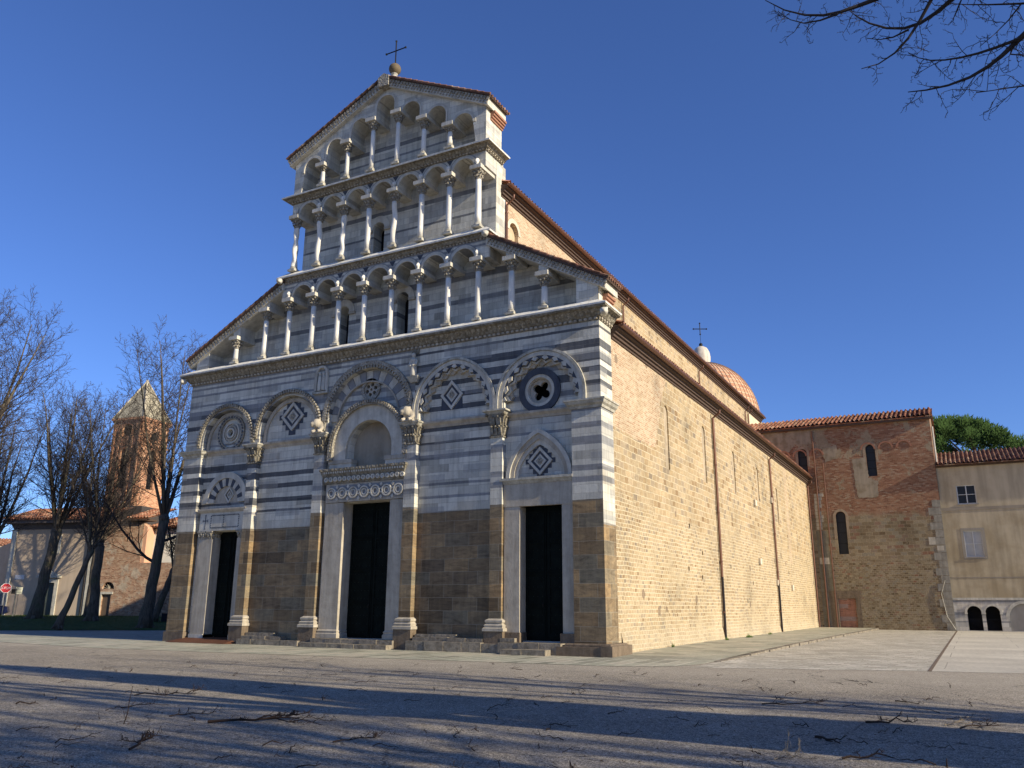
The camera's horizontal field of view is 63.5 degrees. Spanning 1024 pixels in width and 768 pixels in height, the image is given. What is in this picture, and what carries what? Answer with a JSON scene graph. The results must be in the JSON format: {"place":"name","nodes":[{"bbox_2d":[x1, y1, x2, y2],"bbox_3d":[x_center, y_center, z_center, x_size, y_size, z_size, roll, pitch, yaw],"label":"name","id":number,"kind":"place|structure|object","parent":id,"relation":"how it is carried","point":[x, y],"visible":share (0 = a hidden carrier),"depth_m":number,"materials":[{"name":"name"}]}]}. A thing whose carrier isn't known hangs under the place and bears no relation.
{"place":"outdoors","nodes":[
{"label":"outdoors","id":0,"kind":"place"},
{"bbox_2d":[0,543,10,604],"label":"grey house","id":1,"kind":"structure","parent":0,"point":[4,552],"depth_m":94.12,"materials":[{"name":"grey paint"}]},
{"bbox_2d":[0,538,10,546],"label":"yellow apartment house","id":2,"kind":"structure","parent":0,"point":[3,541],"depth_m":119.40,"materials":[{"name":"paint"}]},
{"bbox_2d":[0,614,166,630],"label":"lawn","id":3,"kind":"structure","parent":0,"point":[127,623],"depth_m":55.17,"materials":[{"name":"green plant"}]},
{"bbox_2d":[0,605,9,615],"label":"parked car","id":4,"kind":"object","parent":3,"relation":"on","point":[6,609],"visible":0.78,"depth_m":70.63,"materials":[{"name":"blue metal"}]},
{"bbox_2d":[0,583,11,615],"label":"stop sign","id":5,"kind":"object","parent":3,"relation":"on","point":[5,588],"visible":1,"depth_m":70.09,"materials":[{"name":"red metal"}]},
{"bbox_2d":[11,587,22,615],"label":"bus stop sign","id":6,"kind":"object","parent":3,"relation":"on","point":[17,590],"visible":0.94,"depth_m":69.50,"materials":[{"name":"white metal"}]},
{"bbox_2d":[0,398,57,534],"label":"bare tree","id":7,"kind":"object","parent":3,"relation":"on","point":[4,507],"visible":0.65,"depth_m":67.40,"materials":[{"name":"brown plant"}]},
{"bbox_2d":[6,371,146,618],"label":"bare tree","id":8,"kind":"object","parent":3,"relation":"on","point":[36,608],"visible":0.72,"depth_m":62.96,"materials":[{"name":"brown plant"}]},
{"bbox_2d":[51,471,137,629],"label":"bare tree","id":9,"kind":"object","parent":3,"relation":"on","point":[61,616],"visible":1,"depth_m":51.91,"materials":[{"name":"brown plant"}]},
{"bbox_2d":[49,390,168,620],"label":"bare tree","id":10,"kind":"object","parent":3,"relation":"on","point":[92,613],"visible":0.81,"depth_m":60.70,"materials":[{"name":"brown plant"}]},
{"bbox_2d":[62,417,166,615],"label":"bare tree","id":11,"kind":"object","parent":3,"relation":"on","point":[88,589],"visible":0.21,"depth_m":72.42,"materials":[{"name":"brown plant"}]},
{"bbox_2d":[89,315,207,627],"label":"bare tree","id":12,"kind":"object","parent":3,"relation":"on","point":[145,619],"visible":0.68,"depth_m":54.96,"materials":[{"name":"brown plant"}]},
{"bbox_2d":[161,613,167,621],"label":"information board","id":13,"kind":"object","parent":3,"relation":"on","point":[163,617],"visible":0.31,"depth_m":58.91,"materials":[{"name":"black metal"}]},
{"bbox_2d":[153,500,179,621],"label":"bare tree","id":14,"kind":"object","parent":3,"relation":"on","point":[160,601],"visible":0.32,"depth_m":59.68,"materials":[{"name":"brown plant"}]},
{"bbox_2d":[0,630,1023,767],"bbox_3d":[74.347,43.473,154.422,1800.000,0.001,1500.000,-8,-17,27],"label":"ground","id":15,"kind":"structure","parent":0,"point":[591,729],"depth_m":12.76,"materials":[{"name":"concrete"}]},
{"bbox_2d":[15,701,37,703],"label":"fallen branch","id":16,"kind":"object","parent":15,"relation":"on","point":[24,702],"visible":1,"depth_m":13.49,"materials":[{"name":"brown wood"}]},
{"bbox_2d":[16,726,49,730],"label":"fallen twig","id":17,"kind":"object","parent":15,"relation":"on","point":[32,727],"visible":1,"depth_m":10.76,"materials":[{"name":"brown wood"}]},
{"bbox_2d":[0,283,76,481],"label":"bare tree","id":18,"kind":"object","parent":15,"relation":"on","point":[5,403],"visible":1,"depth_m":54.07,"materials":[{"name":"brown plant"}]},
{"bbox_2d":[55,731,101,742],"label":"fallen twig","id":19,"kind":"object","parent":15,"relation":"on","point":[69,739],"visible":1,"depth_m":9.95,"materials":[{"name":"brown wood"}]},
{"bbox_2d":[1,506,158,615],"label":"chapel building","id":20,"kind":"structure","parent":15,"relation":"on","point":[27,553],"depth_m":75.51,"materials":[{"name":"paint"}]},
{"bbox_2d":[43,583,53,615],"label":"door","id":21,"kind":"structure","parent":20,"relation":"in","point":[48,599],"depth_m":74.75,"materials":[{"name":"grey wood"}]},
{"bbox_2d":[57,535,61,553],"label":"window","id":22,"kind":"structure","parent":20,"relation":"in","point":[59,544],"depth_m":75.65,"materials":[{"name":"white glass"}]},
{"bbox_2d":[123,686,132,723],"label":"fallen branch","id":23,"kind":"object","parent":15,"relation":"on","point":[128,709],"visible":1,"depth_m":11.42,"materials":[{"name":"brown wood"}]},
{"bbox_2d":[103,371,170,508],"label":"bell tower","id":24,"kind":"structure","parent":15,"relation":"on","point":[154,502],"depth_m":95.12,"materials":[{"name":"brick"}]},
{"bbox_2d":[99,508,177,615],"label":"brick house","id":25,"kind":"structure","parent":15,"relation":"on","point":[123,578],"depth_m":73.88,"materials":[{"name":"brick"}]},
{"bbox_2d":[100,594,110,615],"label":"door","id":26,"kind":"structure","parent":25,"relation":"in","point":[106,597],"depth_m":73.50,"materials":[{"name":"brown wood"}]},
{"bbox_2d":[117,726,161,750],"bbox_3d":[-4.366,4.149,9.750,0.420,0.187,0.861,-2,-15,8],"label":"fallen branch","id":27,"kind":"object","parent":15,"relation":"on","point":[145,737],"visible":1,"depth_m":9.66,"materials":[{"name":"brown wood"}]},
{"bbox_2d":[121,698,168,707],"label":"fallen branch","id":28,"kind":"object","parent":15,"relation":"on","point":[146,703],"visible":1,"depth_m":13.23,"materials":[{"name":"brown wood"}]},
{"bbox_2d":[134,685,206,695],"bbox_3d":[-6.148,5.525,14.931,1.229,0.195,0.399,7,-16,-22],"label":"fallen branch","id":29,"kind":"object","parent":15,"relation":"on","point":[193,690],"visible":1,"depth_m":14.89,"materials":[{"name":"brown wood"}]},
{"bbox_2d":[169,705,222,716],"bbox_3d":[-4.670,4.832,12.250,0.749,0.160,0.174,3,-15,-10],"label":"fallen branch","id":30,"kind":"object","parent":15,"relation":"on","point":[192,712],"visible":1,"depth_m":12.25,"materials":[{"name":"brown wood"}]},
{"bbox_2d":[208,709,315,722],"bbox_3d":[-3.476,4.695,11.678,1.475,0.140,0.548,10,-18,-32],"label":"fallen branch","id":31,"kind":"object","parent":15,"relation":"on","point":[278,715],"visible":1,"depth_m":11.63,"materials":[{"name":"brown wood"}]},
{"bbox_2d":[262,740,290,745],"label":"fallen twig","id":32,"kind":"object","parent":15,"relation":"on","point":[274,741],"visible":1,"depth_m":9.70,"materials":[{"name":"brown wood"}]},
{"bbox_2d":[265,710,336,724],"bbox_3d":[-2.967,4.671,11.635,0.605,0.171,1.162,13,-19,-39],"label":"fallen branch","id":33,"kind":"object","parent":15,"relation":"on","point":[291,721],"visible":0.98,"depth_m":11.46,"materials":[{"name":"brown wood"}]},
{"bbox_2d":[296,761,320,767],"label":"fallen twig","id":34,"kind":"object","parent":15,"relation":"on","point":[307,765],"visible":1,"depth_m":8.34,"materials":[{"name":"brown wood"}]},
{"bbox_2d":[0,634,714,665],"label":"stone apron","id":35,"kind":"object","parent":15,"relation":"on","point":[114,643],"visible":0.87,"depth_m":28.99,"materials":[{"name":"grey stone"}]},
{"bbox_2d":[165,637,235,643],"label":"entrance ramp","id":36,"kind":"structure","parent":35,"relation":"on","point":[214,640],"depth_m":35.24,"materials":[{"name":"brick"}]},
{"bbox_2d":[333,730,384,742],"bbox_3d":[-1.793,4.307,10.145,0.352,0.114,0.783,-10,-18,33],"label":"fallen branch","id":37,"kind":"object","parent":15,"relation":"on","point":[375,734],"visible":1,"depth_m":10.15,"materials":[{"name":"brown wood"}]},
{"bbox_2d":[0,661,1023,767],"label":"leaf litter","id":38,"kind":"object","parent":15,"relation":"on","point":[502,723],"visible":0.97,"depth_m":11.76,"materials":[{"name":"brown plant"}]},
{"bbox_2d":[532,730,563,740],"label":"fallen twig","id":39,"kind":"object","parent":15,"relation":"on","point":[549,735],"visible":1,"depth_m":10.31,"materials":[{"name":"brown wood"}]},
{"bbox_2d":[162,40,956,657],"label":"church","id":40,"kind":"structure","parent":15,"relation":"on","point":[454,388],"depth_m":35.24,"materials":[{"name":"stone"}]},
{"bbox_2d":[212,532,237,636],"bbox_3d":[-12.479,8.790,36.454,1.580,4.500,0.177,-8,-17,27],"label":"door","id":41,"kind":"structure","parent":40,"relation":"in","point":[223,598],"depth_m":36.56,"materials":[{"name":"black wood"}]},
{"bbox_2d":[346,502,389,637],"bbox_3d":[-5.576,7.400,33.105,2.380,5.280,0.177,-8,-17,27],"label":"door","id":42,"kind":"structure","parent":40,"relation":"in","point":[370,521],"depth_m":33.19,"materials":[{"name":"black wood"}]},
{"bbox_2d":[526,506,562,640],"bbox_3d":[1.227,6.678,29.371,1.720,4.630,0.177,-8,-17,27],"label":"door","id":43,"kind":"structure","parent":40,"relation":"in","point":[544,578],"depth_m":29.40,"materials":[{"name":"black wood"}]},
{"bbox_2d":[795,447,809,471],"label":"window","id":44,"kind":"structure","parent":40,"relation":"in","point":[803,460],"depth_m":68.11,"materials":[{"name":"black glass"}]},
{"bbox_2d":[833,509,849,553],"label":"window","id":45,"kind":"structure","parent":40,"relation":"in","point":[840,519],"depth_m":65.42,"materials":[{"name":"black glass"}]},
{"bbox_2d":[838,599,857,627],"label":"bricked doorway","id":46,"kind":"structure","parent":40,"relation":"in","point":[847,607],"depth_m":63.83,"materials":[{"name":"red brick"}]},
{"bbox_2d":[863,442,878,475],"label":"window","id":47,"kind":"structure","parent":40,"relation":"in","point":[870,453],"depth_m":65.63,"materials":[{"name":"black glass"}]},
{"bbox_2d":[603,627,872,661],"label":"side walk","id":48,"kind":"structure","parent":15,"relation":"on","point":[711,651],"depth_m":32.90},
{"bbox_2d":[773,731,802,759],"bbox_3d":[3.066,3.947,9.087,0.480,0.310,0.146,11,-18,-35],"label":"fallen branch","id":49,"kind":"object","parent":15,"relation":"on","point":[784,750],"visible":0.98,"depth_m":9.07,"materials":[{"name":"brown wood"}]},
{"bbox_2d":[762,697,828,705],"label":"fallen branch","id":50,"kind":"object","parent":15,"relation":"on","point":[822,700],"visible":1,"depth_m":13.94,"materials":[{"name":"brown wood"}]},
{"bbox_2d":[814,735,846,743],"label":"fallen branch","id":51,"kind":"object","parent":15,"relation":"on","point":[816,736],"visible":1,"depth_m":10.16,"materials":[{"name":"brown wood"}]},
{"bbox_2d":[842,747,893,758],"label":"fallen branch","id":52,"kind":"object","parent":15,"relation":"on","point":[858,757],"visible":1,"depth_m":9.00,"materials":[{"name":"brown wood"}]},
{"bbox_2d":[865,711,917,722],"bbox_3d":[5.402,4.747,11.770,0.692,0.181,0.266,-8,-17,27],"label":"fallen branch","id":53,"kind":"object","parent":15,"relation":"on","point":[881,721],"visible":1,"depth_m":11.77,"materials":[{"name":"brown wood"}]},
{"bbox_2d":[765,0,1023,120],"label":"overhanging tree","id":54,"kind":"object","parent":15,"relation":"on","point":[1013,43],"visible":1,"depth_m":9.30,"materials":[{"name":"brown plant"}]},
{"bbox_2d":[892,757,935,764],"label":"fallen twig","id":55,"kind":"object","parent":15,"relation":"on","point":[917,760],"visible":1,"depth_m":8.79,"materials":[{"name":"brown wood"}]},
{"bbox_2d":[944,716,971,724],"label":"fallen branch","id":56,"kind":"object","parent":15,"relation":"on","point":[961,718],"visible":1,"depth_m":11.69,"materials":[{"name":"brown wood"}]},
{"bbox_2d":[933,414,1023,453],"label":"umbrella pine","id":57,"kind":"object","parent":15,"relation":"on","point":[973,434],"visible":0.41,"depth_m":81.98,"materials":[{"name":"green plant"}]},
{"bbox_2d":[960,717,999,728],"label":"fallen branch","id":58,"kind":"object","parent":15,"relation":"on","point":[973,721],"visible":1,"depth_m":11.44,"materials":[{"name":"brown wood"}]},
{"bbox_2d":[0,0,1023,538],"label":"sky","id":59,"kind":"structure","parent":0,"point":[839,250],"materials":[{"name":"blue"}]},
{"bbox_2d":[691,630,955,670],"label":"rough paving","id":60,"kind":"structure","parent":0,"point":[902,650],"depth_m":29.13,"materials":[{"name":"grey concrete"}]},
{"bbox_2d":[715,628,878,661],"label":"kerb","id":61,"kind":"structure","parent":60,"relation":"on","point":[794,645],"depth_m":35.25,"materials":[{"name":"stone"}]},
{"bbox_2d":[928,631,956,670],"bbox_3d":[21.630,12.722,40.848,0.090,0.012,45.200,-8,-17,27],"label":"paving band","id":62,"kind":"object","parent":60,"relation":"on","point":[937,659],"visible":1,"depth_m":28.68,"materials":[{"name":"white stone"}]},
{"bbox_2d":[932,631,1023,672],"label":"concrete paving","id":63,"kind":"structure","parent":0,"point":[985,651],"depth_m":30.21,"materials":[{"name":"grey concrete"}]},
{"bbox_2d":[936,446,1023,631],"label":"plastered house","id":64,"kind":"structure","parent":0,"point":[981,494],"depth_m":60.71,"materials":[{"name":"paint"}]},
{"bbox_2d":[956,485,978,504],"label":"window","id":65,"kind":"structure","parent":64,"relation":"in","point":[966,494],"depth_m":61.99,"materials":[{"name":"black glass"}]},
{"bbox_2d":[963,530,986,557],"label":"window","id":66,"kind":"structure","parent":64,"relation":"in","point":[974,546],"depth_m":61.03,"materials":[{"name":"white glass"}]}
]}

